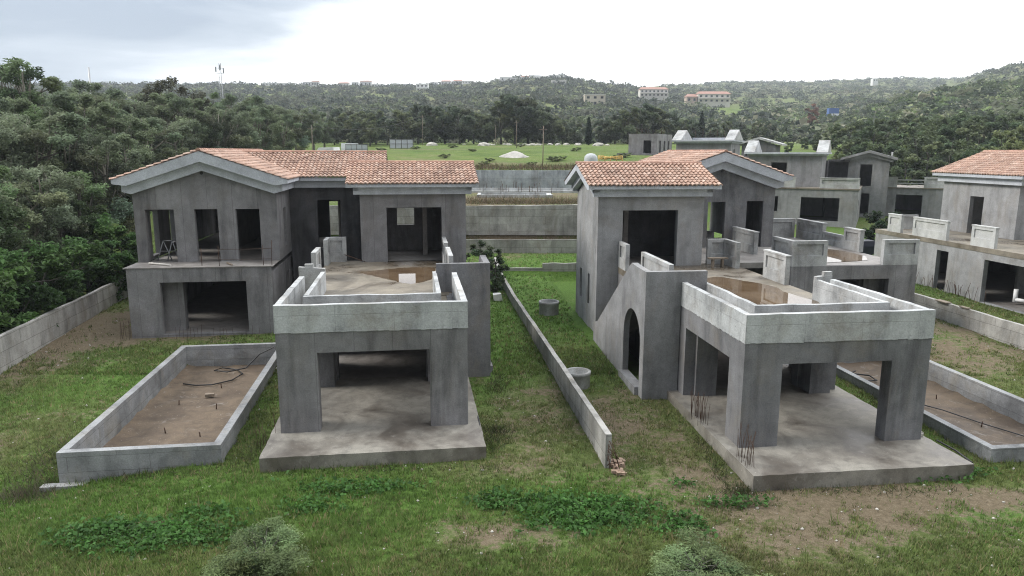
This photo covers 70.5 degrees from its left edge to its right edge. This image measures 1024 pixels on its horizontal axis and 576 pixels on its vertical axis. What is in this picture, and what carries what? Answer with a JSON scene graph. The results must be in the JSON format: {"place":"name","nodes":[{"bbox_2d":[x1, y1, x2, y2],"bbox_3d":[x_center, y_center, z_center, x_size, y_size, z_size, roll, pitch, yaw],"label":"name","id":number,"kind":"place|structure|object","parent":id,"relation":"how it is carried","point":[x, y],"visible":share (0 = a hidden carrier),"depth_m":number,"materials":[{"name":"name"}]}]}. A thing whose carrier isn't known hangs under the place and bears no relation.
{"place":"outdoors","nodes":[
{"label":"outdoors","id":0,"kind":"place"},
{"bbox_2d":[0,64,1023,575],"bbox_3d":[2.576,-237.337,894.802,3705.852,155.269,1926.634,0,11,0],"label":"ground","id":1,"kind":"structure","parent":0,"point":[988,500],"depth_m":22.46,"materials":[{"name":"green plant"}]},
{"bbox_2d":[0,276,19,333],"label":"wild shrub","id":2,"kind":"object","parent":1,"relation":"on","point":[7,322],"visible":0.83,"depth_m":32.82,"materials":[{"name":"green plant"}]},
{"bbox_2d":[0,165,35,267],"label":"eucalyptus tree","id":3,"kind":"object","parent":1,"relation":"on","point":[11,237],"visible":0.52,"depth_m":38.89,"materials":[{"name":"green plant"}]},
{"bbox_2d":[0,96,43,178],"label":"eucalyptus tree","id":4,"kind":"object","parent":1,"relation":"on","point":[15,106],"visible":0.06,"depth_m":66.10,"materials":[{"name":"green plant"}]},
{"bbox_2d":[0,127,51,224],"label":"eucalyptus tree","id":5,"kind":"object","parent":1,"relation":"on","point":[9,136],"visible":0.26,"depth_m":52.41,"materials":[{"name":"green plant"}]},
{"bbox_2d":[0,57,61,122],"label":"eucalyptus tree","id":6,"kind":"object","parent":1,"relation":"on","point":[13,71],"visible":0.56,"depth_m":74.97,"materials":[{"name":"green plant"}]},
{"bbox_2d":[0,248,66,326],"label":"wild shrub","id":7,"kind":"object","parent":1,"relation":"on","point":[30,293],"visible":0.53,"depth_m":35.27,"materials":[{"name":"green plant"}]},
{"bbox_2d":[0,173,68,261],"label":"eucalyptus tree","id":8,"kind":"object","parent":1,"relation":"on","point":[37,220],"visible":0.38,"depth_m":43.80,"materials":[{"name":"green plant"}]},
{"bbox_2d":[0,247,84,315],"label":"wild shrub","id":9,"kind":"object","parent":1,"relation":"on","point":[15,260],"visible":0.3,"depth_m":37.92,"materials":[{"name":"green plant"}]},
{"bbox_2d":[0,111,85,210],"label":"eucalyptus tree","id":10,"kind":"object","parent":1,"relation":"on","point":[33,140],"visible":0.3,"depth_m":54.52,"materials":[{"name":"green plant"}]},
{"bbox_2d":[13,102,80,167],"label":"eucalyptus tree","id":11,"kind":"object","parent":1,"relation":"on","point":[31,114],"visible":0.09,"depth_m":67.44,"materials":[{"name":"green plant"}]},
{"bbox_2d":[1,164,94,282],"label":"eucalyptus tree","id":12,"kind":"object","parent":1,"relation":"on","point":[64,217],"visible":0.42,"depth_m":46.10,"materials":[{"name":"green plant"}]},
{"bbox_2d":[0,415,103,509],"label":"dry brush","id":13,"kind":"object","parent":1,"relation":"on","point":[21,492],"visible":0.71,"depth_m":22.31,"materials":[{"name":"green plant"}]},
{"bbox_2d":[0,277,127,374],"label":"boundary wall","id":14,"kind":"structure","parent":1,"relation":"on","point":[19,343],"depth_m":35.86,"materials":[{"name":"concrete"}]},
{"bbox_2d":[22,239,106,305],"bbox_3d":[-25.514,-0.439,40.524,4.365,4.903,4.631,-1,11,-8],"label":"wild shrub","id":15,"kind":"object","parent":1,"relation":"on","point":[71,291],"visible":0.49,"depth_m":39.88,"materials":[{"name":"green plant"}]},
{"bbox_2d":[31,90,112,193],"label":"eucalyptus tree","id":16,"kind":"object","parent":1,"relation":"on","point":[60,98],"visible":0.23,"depth_m":67.56,"materials":[{"name":"green plant"}]},
{"bbox_2d":[25,111,125,225],"bbox_3d":[-34.377,-8.117,56.105,6.800,10.901,7.590,-1,11,-4],"label":"eucalyptus tree","id":17,"kind":"object","parent":1,"relation":"on","point":[75,121],"visible":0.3,"depth_m":55.22,"materials":[{"name":"green plant"}]},
{"bbox_2d":[31,170,119,241],"bbox_3d":[-29.999,-4.343,49.742,4.549,7.396,5.422,1,11,3],"label":"eucalyptus tree","id":18,"kind":"object","parent":1,"relation":"on","point":[94,190],"visible":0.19,"depth_m":49.59,"materials":[{"name":"green plant"}]},
{"bbox_2d":[52,79,103,123],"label":"eucalyptus tree","id":19,"kind":"object","parent":1,"relation":"on","point":[91,89],"visible":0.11,"depth_m":112.66,"materials":[{"name":"green plant"}]},
{"bbox_2d":[55,235,113,293],"bbox_3d":[-25.898,-1.020,43.971,4.147,4.658,4.399,-10,15,-43],"label":"wild shrub","id":20,"kind":"object","parent":1,"relation":"on","point":[97,250],"visible":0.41,"depth_m":43.34,"materials":[{"name":"green plant"}]},
{"bbox_2d":[70,212,134,270],"bbox_3d":[-27.842,-2.658,49.470,4.631,4.903,4.365,2,11,12],"label":"wild shrub","id":21,"kind":"object","parent":1,"relation":"on","point":[101,228],"visible":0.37,"depth_m":49.11,"materials":[{"name":"green plant"}]},
{"bbox_2d":[69,87,139,151],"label":"eucalyptus tree","id":22,"kind":"object","parent":1,"relation":"on","point":[115,94],"visible":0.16,"depth_m":84.60,"materials":[{"name":"green plant"}]},
{"bbox_2d":[66,138,144,232],"bbox_3d":[-32.282,-7.502,57.802,6.475,8.684,4.967,-6,12,-29],"label":"eucalyptus tree","id":23,"kind":"object","parent":1,"relation":"on","point":[97,164],"visible":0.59,"depth_m":56.83,"materials":[{"name":"green plant"}]},
{"bbox_2d":[94,250,137,300],"bbox_3d":[-24.500,-0.731,45.188,3.056,3.432,3.241,8,13,37],"label":"wild shrub","id":24,"kind":"object","parent":1,"relation":"on","point":[125,259],"visible":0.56,"depth_m":44.56,"materials":[{"name":"green plant"}]},
{"bbox_2d":[81,101,159,189],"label":"eucalyptus tree","id":25,"kind":"object","parent":1,"relation":"on","point":[111,109],"visible":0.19,"depth_m":69.66,"materials":[{"name":"green plant"}]},
{"bbox_2d":[87,132,154,232],"bbox_3d":[-32.568,-8.861,61.855,5.711,8.825,6.375,4,11,19],"label":"eucalyptus tree","id":26,"kind":"object","parent":1,"relation":"on","point":[124,140],"visible":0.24,"depth_m":60.64,"materials":[{"name":"green plant"}]},
{"bbox_2d":[109,232,157,272],"bbox_3d":[-25.895,-2.120,49.559,3.492,3.923,3.704,1,11,3],"label":"wild shrub","id":27,"kind":"object","parent":1,"relation":"on","point":[132,244],"visible":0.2,"depth_m":48.71,"materials":[{"name":"green plant"}]},
{"bbox_2d":[117,97,167,157],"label":"eucalyptus tree","id":28,"kind":"object","parent":1,"relation":"on","point":[143,112],"visible":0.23,"depth_m":86.73,"materials":[{"name":"green plant"}]},
{"bbox_2d":[121,116,183,193],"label":"eucalyptus tree","id":29,"kind":"object","parent":1,"relation":"on","point":[143,136],"visible":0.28,"depth_m":70.85,"materials":[{"name":"green plant"}]},
{"bbox_2d":[39,342,276,492],"bbox_3d":[-12.574,4.648,28.440,5.250,1.640,12.780,-1,11,-8],"label":"pool basin","id":30,"kind":"object","parent":1,"relation":"on","point":[162,415],"visible":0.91,"depth_m":27.04,"materials":[{"name":"concrete"}]},
{"bbox_2d":[138,76,190,123],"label":"eucalyptus tree","id":31,"kind":"object","parent":1,"relation":"on","point":[159,87],"visible":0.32,"depth_m":99.78,"materials":[{"name":"green plant"}]},
{"bbox_2d":[144,92,196,159],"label":"eucalyptus tree","id":32,"kind":"object","parent":1,"relation":"on","point":[163,98],"visible":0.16,"depth_m":88.62,"materials":[{"name":"green plant"}]},
{"bbox_2d":[147,117,202,161],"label":"eucalyptus tree","id":33,"kind":"object","parent":1,"relation":"on","point":[189,143],"visible":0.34,"depth_m":75.86,"materials":[{"name":"green plant"}]},
{"bbox_2d":[160,96,214,147],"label":"eucalyptus tree","id":34,"kind":"object","parent":1,"relation":"on","point":[200,134],"visible":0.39,"depth_m":88.89,"materials":[{"name":"green plant"}]},
{"bbox_2d":[194,105,253,147],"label":"eucalyptus tree","id":35,"kind":"object","parent":1,"relation":"on","point":[218,128],"visible":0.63,"depth_m":91.57,"materials":[{"name":"green plant"}]},
{"bbox_2d":[213,93,255,131],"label":"eucalyptus tree","id":36,"kind":"object","parent":1,"relation":"on","point":[229,99],"visible":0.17,"depth_m":115.21,"materials":[{"name":"green plant"}]},
{"bbox_2d":[217,111,261,148],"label":"eucalyptus tree","id":37,"kind":"object","parent":1,"relation":"on","point":[244,130],"visible":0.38,"depth_m":95.12,"materials":[{"name":"green plant"}]},
{"bbox_2d":[233,95,276,147],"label":"eucalyptus tree","id":38,"kind":"object","parent":1,"relation":"on","point":[256,100],"visible":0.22,"depth_m":118.19,"materials":[{"name":"green plant"}]},
{"bbox_2d":[200,515,313,575],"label":"olive bush","id":39,"kind":"object","parent":1,"relation":"on","point":[258,559],"visible":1,"depth_m":16.93,"materials":[{"name":"green plant"}]},
{"bbox_2d":[244,107,284,149],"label":"eucalyptus tree","id":40,"kind":"object","parent":1,"relation":"on","point":[262,112],"visible":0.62,"depth_m":101.54,"materials":[{"name":"green plant"}]},
{"bbox_2d":[270,114,301,152],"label":"eucalyptus tree","id":41,"kind":"object","parent":1,"relation":"on","point":[290,140],"visible":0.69,"depth_m":109.12,"materials":[{"name":"green plant"}]},
{"bbox_2d":[284,108,312,152],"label":"eucalyptus tree","id":42,"kind":"object","parent":1,"relation":"on","point":[301,131],"visible":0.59,"depth_m":128.93,"materials":[{"name":"green plant"}]},
{"bbox_2d":[109,148,492,472],"bbox_3d":[-10.895,-2.067,37.371,18.436,10.126,33.482,-1,11,-8],"label":"unfinished villa","id":43,"kind":"object","parent":1,"relation":"on","point":[383,353],"visible":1,"depth_m":36.30,"materials":[{"name":"concrete"}]},
{"bbox_2d":[299,109,323,149],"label":"eucalyptus tree","id":44,"kind":"object","parent":1,"relation":"on","point":[318,128],"visible":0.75,"depth_m":145.72,"materials":[{"name":"green plant"}]},
{"bbox_2d":[313,112,335,146],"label":"eucalyptus tree","id":45,"kind":"object","parent":1,"relation":"on","point":[326,137],"visible":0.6,"depth_m":160.65,"materials":[{"name":"green plant"}]},
{"bbox_2d":[0,73,697,135],"bbox_3d":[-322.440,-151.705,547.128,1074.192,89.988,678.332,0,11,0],"label":"hillside scrub","id":46,"kind":"object","parent":1,"relation":"on","point":[444,95],"visible":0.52,"depth_m":551.09,"materials":[{"name":"green plant"}]},
{"bbox_2d":[360,118,382,145],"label":"broadleaf tree","id":47,"kind":"object","parent":1,"relation":"on","point":[369,131],"visible":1,"depth_m":173.50,"materials":[{"name":"green plant"}]},
{"bbox_2d":[375,116,398,144],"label":"broadleaf tree","id":48,"kind":"object","parent":1,"relation":"on","point":[379,124],"visible":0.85,"depth_m":180.96,"materials":[{"name":"green plant"}]},
{"bbox_2d":[390,110,418,138],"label":"broadleaf tree","id":49,"kind":"object","parent":1,"relation":"on","point":[402,134],"visible":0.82,"depth_m":184.32,"materials":[{"name":"green plant"}]},
{"bbox_2d":[409,105,449,142],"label":"broadleaf tree","id":50,"kind":"object","parent":1,"relation":"on","point":[430,133],"visible":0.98,"depth_m":181.74,"materials":[{"name":"green plant"}]},
{"bbox_2d":[330,204,576,234],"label":"retaining wall","id":51,"kind":"structure","parent":1,"relation":"on","point":[522,220],"depth_m":61.93,"materials":[{"name":"concrete"}]},
{"bbox_2d":[442,106,476,143],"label":"broadleaf tree","id":52,"kind":"object","parent":1,"relation":"on","point":[469,121],"visible":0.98,"depth_m":182.93,"materials":[{"name":"green plant"}]},
{"bbox_2d":[487,248,509,278],"bbox_3d":[-1.180,-1.102,48.319,1.918,2.983,2.166,-2,11,-13],"label":"leafy shrub","id":53,"kind":"object","parent":1,"relation":"on","point":[498,269],"visible":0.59,"depth_m":48.43,"materials":[{"name":"green plant"}]},
{"bbox_2d":[482,101,520,143],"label":"broadleaf tree","id":54,"kind":"object","parent":1,"relation":"on","point":[506,133],"visible":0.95,"depth_m":182.33,"materials":[{"name":"green plant"}]},
{"bbox_2d":[0,284,1015,508],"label":"dry brush","id":55,"kind":"object","parent":1,"relation":"on","point":[742,490],"visible":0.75,"depth_m":22.41,"materials":[{"name":"green plant"}]},
{"bbox_2d":[0,310,1022,575],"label":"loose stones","id":56,"kind":"object","parent":1,"relation":"on","point":[604,540],"visible":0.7,"depth_m":20.11,"materials":[{"name":"stone"}]},
{"bbox_2d":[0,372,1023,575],"bbox_3d":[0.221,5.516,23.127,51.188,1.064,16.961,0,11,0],"label":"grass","id":57,"kind":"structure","parent":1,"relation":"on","point":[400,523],"depth_m":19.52,"materials":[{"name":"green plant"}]},
{"bbox_2d":[2,232,1023,375],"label":"grass","id":58,"kind":"structure","parent":1,"relation":"on","point":[147,344],"depth_m":35.39,"materials":[{"name":"green plant"}]},
{"bbox_2d":[477,184,552,197],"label":"foundation slab","id":59,"kind":"structure","parent":1,"relation":"on","point":[517,194],"depth_m":71.89,"materials":[{"name":"concrete"}]},
{"bbox_2d":[29,467,1001,560],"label":"broadleaf weeds","id":60,"kind":"object","parent":1,"relation":"on","point":[112,524],"visible":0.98,"depth_m":19.42,"materials":[{"name":"green plant"}]},
{"bbox_2d":[495,94,535,143],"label":"broadleaf tree","id":61,"kind":"object","parent":1,"relation":"on","point":[507,101],"visible":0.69,"depth_m":183.77,"materials":[{"name":"green plant"}]},
{"bbox_2d":[466,239,576,252],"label":"retaining wall","id":62,"kind":"structure","parent":1,"relation":"on","point":[539,246],"depth_m":60.99,"materials":[{"name":"concrete"}]},
{"bbox_2d":[472,170,571,187],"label":"retaining wall","id":63,"kind":"structure","parent":1,"relation":"on","point":[527,178],"depth_m":87.04,"materials":[{"name":"grey concrete"}]},
{"bbox_2d":[466,193,577,238],"bbox_3d":[1.897,-6.553,64.725,17.738,3.880,8.046,0,11,0],"label":"dry brush","id":64,"kind":"object","parent":1,"relation":"on","point":[522,200],"visible":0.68,"depth_m":64.27,"materials":[{"name":"brown plant"}]},
{"bbox_2d":[475,162,574,187],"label":"dry brush","id":65,"kind":"object","parent":1,"relation":"on","point":[533,167],"visible":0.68,"depth_m":90.32,"materials":[{"name":"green plant"}]},
{"bbox_2d":[472,182,577,192],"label":"foundation slab","id":66,"kind":"structure","parent":1,"relation":"on","point":[546,190],"depth_m":79.66,"materials":[{"name":"concrete"}]},
{"bbox_2d":[510,98,550,143],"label":"broadleaf tree","id":67,"kind":"object","parent":1,"relation":"on","point":[538,111],"visible":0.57,"depth_m":184.02,"materials":[{"name":"green plant"}]},
{"bbox_2d":[525,107,561,143],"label":"broadleaf tree","id":68,"kind":"object","parent":1,"relation":"on","point":[539,125],"visible":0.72,"depth_m":184.25,"materials":[{"name":"green plant"}]},
{"bbox_2d":[539,299,558,315],"bbox_3d":[2.117,1.170,41.539,1.180,0.860,1.180,0,11,0],"label":"concrete ring","id":69,"kind":"object","parent":1,"relation":"on","point":[547,307],"visible":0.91,"depth_m":41.10,"materials":[{"name":"grey concrete"}]},
{"bbox_2d":[494,257,621,468],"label":"garden wall","id":70,"kind":"structure","parent":1,"relation":"on","point":[596,429],"depth_m":27.10,"materials":[{"name":"concrete"}]},
{"bbox_2d":[542,263,575,270],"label":"garden step wall","id":71,"kind":"structure","parent":1,"relation":"on","point":[558,266],"depth_m":53.54,"materials":[{"name":"concrete"}]},
{"bbox_2d":[567,367,590,389],"bbox_3d":[2.711,3.776,29.819,1.060,0.760,1.060,0,11,0],"label":"concrete ring","id":72,"kind":"object","parent":1,"relation":"on","point":[581,376],"visible":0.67,"depth_m":29.44,"materials":[{"name":"grey concrete"}]},
{"bbox_2d":[299,113,870,143],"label":"hillside scrub","id":73,"kind":"object","parent":1,"relation":"on","point":[796,136],"visible":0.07,"depth_m":207.41,"materials":[{"name":"green plant"}]},
{"bbox_2d":[609,107,640,143],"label":"broadleaf tree","id":74,"kind":"object","parent":1,"relation":"on","point":[622,126],"visible":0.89,"depth_m":186.08,"materials":[{"name":"green plant"}]},
{"bbox_2d":[624,103,661,133],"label":"broadleaf tree","id":75,"kind":"object","parent":1,"relation":"on","point":[646,115],"visible":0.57,"depth_m":190.15,"materials":[{"name":"green plant"}]},
{"bbox_2d":[616,129,671,155],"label":"unfinished house","id":76,"kind":"structure","parent":1,"relation":"on","point":[648,144],"depth_m":118.16,"materials":[{"name":"concrete"}]},
{"bbox_2d":[638,87,667,100],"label":"hill house","id":77,"kind":"structure","parent":1,"relation":"on","point":[659,93],"depth_m":600.59,"materials":[{"name":"white paint"}]},
{"bbox_2d":[636,106,670,133],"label":"broadleaf tree","id":78,"kind":"object","parent":1,"relation":"on","point":[665,123],"visible":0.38,"depth_m":193.99,"materials":[{"name":"green plant"}]},
{"bbox_2d":[672,130,744,154],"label":"unfinished house","id":79,"kind":"structure","parent":1,"relation":"on","point":[732,141],"depth_m":99.08,"materials":[{"name":"concrete"}]},
{"bbox_2d":[647,525,772,575],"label":"olive bush","id":80,"kind":"object","parent":1,"relation":"on","point":[698,561],"visible":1,"depth_m":16.82,"materials":[{"name":"green plant"}]},
{"bbox_2d":[695,91,730,106],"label":"hill house","id":81,"kind":"structure","parent":1,"relation":"on","point":[713,98],"depth_m":543.12,"materials":[{"name":"white paint"}]},
{"bbox_2d":[740,137,786,157],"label":"unfinished house","id":82,"kind":"structure","parent":1,"relation":"on","point":[767,146],"depth_m":109.55,"materials":[{"name":"concrete"}]},
{"bbox_2d":[564,149,973,491],"bbox_3d":[12.396,-1.999,37.307,17.580,10.126,33.481,-1,11,-7],"label":"unfinished villa","id":83,"kind":"object","parent":1,"relation":"on","point":[756,338],"visible":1,"depth_m":27.81,"materials":[{"name":"concrete"}]},
{"bbox_2d":[744,140,897,227],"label":"unfinished house","id":84,"kind":"structure","parent":1,"relation":"on","point":[847,191],"depth_m":82.86,"materials":[{"name":"concrete"}]},
{"bbox_2d":[658,60,1023,143],"bbox_3d":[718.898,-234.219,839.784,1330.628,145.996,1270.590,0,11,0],"label":"hillside scrub","id":85,"kind":"object","parent":1,"relation":"on","point":[764,114],"visible":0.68,"depth_m":521.54,"materials":[{"name":"green plant"}]},
{"bbox_2d":[834,122,867,154],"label":"broadleaf tree","id":86,"kind":"object","parent":1,"relation":"on","point":[848,138],"visible":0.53,"depth_m":136.54,"materials":[{"name":"green plant"}]},
{"bbox_2d":[852,125,894,153],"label":"broadleaf tree","id":87,"kind":"object","parent":1,"relation":"on","point":[871,133],"visible":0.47,"depth_m":128.63,"materials":[{"name":"green plant"}]},
{"bbox_2d":[863,210,902,240],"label":"leafy shrub","id":88,"kind":"object","parent":1,"relation":"on","point":[874,216],"visible":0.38,"depth_m":66.09,"materials":[{"name":"green plant"}]},
{"bbox_2d":[866,139,910,176],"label":"broadleaf tree","id":89,"kind":"object","parent":1,"relation":"on","point":[880,148],"visible":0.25,"depth_m":108.88,"materials":[{"name":"green plant"}]},
{"bbox_2d":[876,118,919,160],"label":"broadleaf tree","id":90,"kind":"object","parent":1,"relation":"on","point":[893,121],"visible":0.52,"depth_m":132.58,"materials":[{"name":"green plant"}]},
{"bbox_2d":[887,148,932,184],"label":"broadleaf tree","id":91,"kind":"object","parent":1,"relation":"on","point":[894,171],"visible":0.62,"depth_m":102.16,"materials":[{"name":"green plant"}]},
{"bbox_2d":[885,177,943,218],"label":"unfinished house","id":92,"kind":"structure","parent":1,"relation":"on","point":[925,199],"depth_m":86.65,"materials":[{"name":"concrete"}]},
{"bbox_2d":[896,126,938,174],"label":"broadleaf tree","id":93,"kind":"object","parent":1,"relation":"on","point":[911,130],"visible":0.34,"depth_m":119.74,"materials":[{"name":"green plant"}]},
{"bbox_2d":[836,360,1023,461],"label":"pool basin","id":94,"kind":"object","parent":1,"relation":"on","point":[954,391],"visible":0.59,"depth_m":28.32,"materials":[{"name":"concrete"}]},
{"bbox_2d":[906,135,954,184],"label":"broadleaf tree","id":95,"kind":"object","parent":1,"relation":"on","point":[918,149],"visible":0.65,"depth_m":106.19,"materials":[{"name":"green plant"}]},
{"bbox_2d":[919,120,957,166],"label":"broadleaf tree","id":96,"kind":"object","parent":1,"relation":"on","point":[948,131],"visible":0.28,"depth_m":121.90,"materials":[{"name":"green plant"}]},
{"bbox_2d":[874,150,1023,313],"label":"unfinished villa","id":97,"kind":"object","parent":1,"relation":"on","point":[971,246],"visible":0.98,"depth_m":49.59,"materials":[{"name":"concrete"}]},
{"bbox_2d":[922,135,975,176],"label":"broadleaf tree","id":98,"kind":"object","parent":1,"relation":"on","point":[947,143],"visible":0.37,"depth_m":108.28,"materials":[{"name":"green plant"}]},
{"bbox_2d":[913,293,1023,349],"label":"boundary wall","id":99,"kind":"structure","parent":1,"relation":"on","point":[1008,332],"depth_m":37.67,"materials":[{"name":"concrete"}]},
{"bbox_2d":[948,119,995,157],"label":"broadleaf tree","id":100,"kind":"object","parent":1,"relation":"on","point":[972,134],"visible":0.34,"depth_m":118.52,"materials":[{"name":"green plant"}]},
{"bbox_2d":[952,115,1003,146],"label":"broadleaf tree","id":101,"kind":"object","parent":1,"relation":"on","point":[986,129],"visible":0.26,"depth_m":134.02,"materials":[{"name":"green plant"}]},
{"bbox_2d":[980,129,1023,151],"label":"broadleaf tree","id":102,"kind":"object","parent":1,"relation":"on","point":[1012,135],"visible":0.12,"depth_m":109.11,"materials":[{"name":"green plant"}]},
{"bbox_2d":[984,115,1023,147],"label":"broadleaf tree","id":103,"kind":"object","parent":1,"relation":"on","point":[1003,124],"visible":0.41,"depth_m":131.15,"materials":[{"name":"green plant"}]},
{"bbox_2d":[0,0,1023,86],"label":"sky","id":104,"kind":"structure","parent":0,"point":[651,43],"materials":[{"name":"white"}]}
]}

